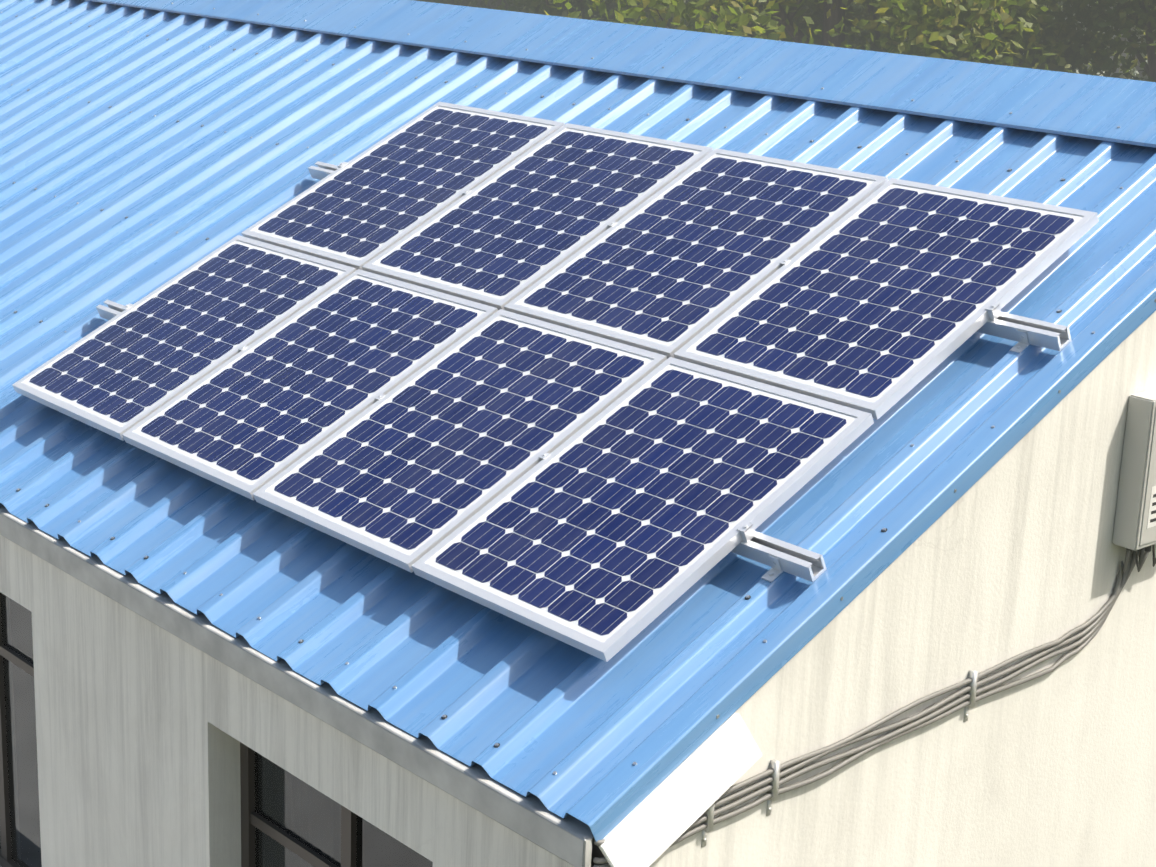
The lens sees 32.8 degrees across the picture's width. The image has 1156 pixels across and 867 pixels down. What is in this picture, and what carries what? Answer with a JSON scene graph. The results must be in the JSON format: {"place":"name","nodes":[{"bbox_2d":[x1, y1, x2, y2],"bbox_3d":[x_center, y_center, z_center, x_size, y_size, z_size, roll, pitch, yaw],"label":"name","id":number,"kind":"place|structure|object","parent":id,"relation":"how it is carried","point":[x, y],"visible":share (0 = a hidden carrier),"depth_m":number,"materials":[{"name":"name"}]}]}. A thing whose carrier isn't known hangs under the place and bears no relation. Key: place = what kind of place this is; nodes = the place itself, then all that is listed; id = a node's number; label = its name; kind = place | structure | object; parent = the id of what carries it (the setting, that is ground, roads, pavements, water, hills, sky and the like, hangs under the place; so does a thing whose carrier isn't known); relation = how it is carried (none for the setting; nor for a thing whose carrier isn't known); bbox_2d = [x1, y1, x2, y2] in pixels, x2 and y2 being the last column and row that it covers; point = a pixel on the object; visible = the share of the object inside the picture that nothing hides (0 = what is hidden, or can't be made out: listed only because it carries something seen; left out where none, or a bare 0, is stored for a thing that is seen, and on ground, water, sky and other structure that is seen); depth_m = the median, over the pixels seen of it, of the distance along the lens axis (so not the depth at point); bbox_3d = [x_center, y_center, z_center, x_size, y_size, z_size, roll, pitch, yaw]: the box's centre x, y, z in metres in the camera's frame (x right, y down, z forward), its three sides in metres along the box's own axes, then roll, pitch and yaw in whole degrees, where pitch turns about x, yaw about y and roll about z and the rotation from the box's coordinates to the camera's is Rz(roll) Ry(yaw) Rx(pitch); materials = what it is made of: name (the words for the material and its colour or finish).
{"place":"outdoors","nodes":[
{"label":"outdoors","id":0,"kind":"place"},
{"bbox_2d":[0,311,1155,866],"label":"building walls","id":1,"kind":"structure","parent":0,"point":[144,727],"depth_m":7.04,"materials":[{"name":"beige paint"}]},
{"bbox_2d":[0,592,432,866],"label":"windows","id":2,"kind":"structure","parent":1,"relation":"in","point":[288,819],"depth_m":7.49,"materials":[{"name":"black glass"}]},
{"bbox_2d":[0,505,602,866],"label":"fascia board","id":3,"kind":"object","parent":1,"relation":"attached to","point":[533,819],"depth_m":6.63,"materials":[{"name":"grey metal"}]},
{"bbox_2d":[0,0,1155,866],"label":"roof","id":4,"kind":"structure","parent":1,"relation":"on","point":[600,429],"depth_m":7.95,"materials":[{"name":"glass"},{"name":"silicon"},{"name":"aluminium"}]},
{"bbox_2d":[593,545,1155,866],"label":"electrical cables","id":5,"kind":"object","parent":1,"relation":"attached to","point":[1092,625],"visible":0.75,"depth_m":6.60,"materials":[{"name":"grey plastic"}]},
{"bbox_2d":[1112,389,1155,551],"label":"electrical box","id":6,"kind":"object","parent":1,"relation":"attached to","point":[1135,523],"visible":1,"depth_m":7.13,"materials":[{"name":"grey metal"}]},
{"bbox_2d":[1076,60,1146,75],"bbox_3d":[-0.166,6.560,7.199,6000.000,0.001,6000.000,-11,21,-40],"label":"ground","id":7,"kind":"structure","parent":0,"point":[1104,71],"depth_m":103.03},
{"bbox_2d":[418,0,523,8],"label":"tree","id":8,"kind":"object","parent":7,"relation":"on","point":[479,2],"depth_m":49.40,"materials":[{"name":"green plant"}]},
{"bbox_2d":[415,0,636,14],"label":"tree","id":9,"kind":"object","parent":7,"relation":"on","point":[472,3],"depth_m":45.14,"materials":[{"name":"green plant"}]},
{"bbox_2d":[480,0,927,48],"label":"tree","id":10,"kind":"object","parent":7,"relation":"on","point":[540,6],"visible":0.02,"depth_m":40.24,"materials":[{"name":"green plant"}]},
{"bbox_2d":[544,0,1153,76],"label":"tree","id":11,"kind":"object","parent":7,"relation":"on","point":[988,38],"visible":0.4,"depth_m":32.92,"materials":[{"name":"green plant"}]},
{"bbox_2d":[744,0,1116,73],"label":"tree","id":12,"kind":"object","parent":7,"relation":"on","point":[1061,3],"depth_m":43.56,"materials":[{"name":"green plant"}]},
{"bbox_2d":[1010,0,1155,81],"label":"tree","id":13,"kind":"object","parent":7,"relation":"on","point":[1143,17],"visible":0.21,"depth_m":33.80,"materials":[{"name":"green plant"}]},
{"bbox_2d":[1023,2,1145,77],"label":"tree","id":14,"kind":"object","parent":7,"relation":"on","point":[1124,55],"depth_m":63.82,"materials":[{"name":"green plant"}]},
{"bbox_2d":[1047,6,1155,80],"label":"tree","id":15,"kind":"object","parent":7,"relation":"on","point":[1139,75],"visible":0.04,"depth_m":50.95,"materials":[{"name":"green plant"}]},
{"bbox_2d":[1088,8,1146,79],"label":"tree","id":16,"kind":"object","parent":7,"relation":"on","point":[1139,30],"depth_m":42.12,"materials":[{"name":"green plant"}]}
]}

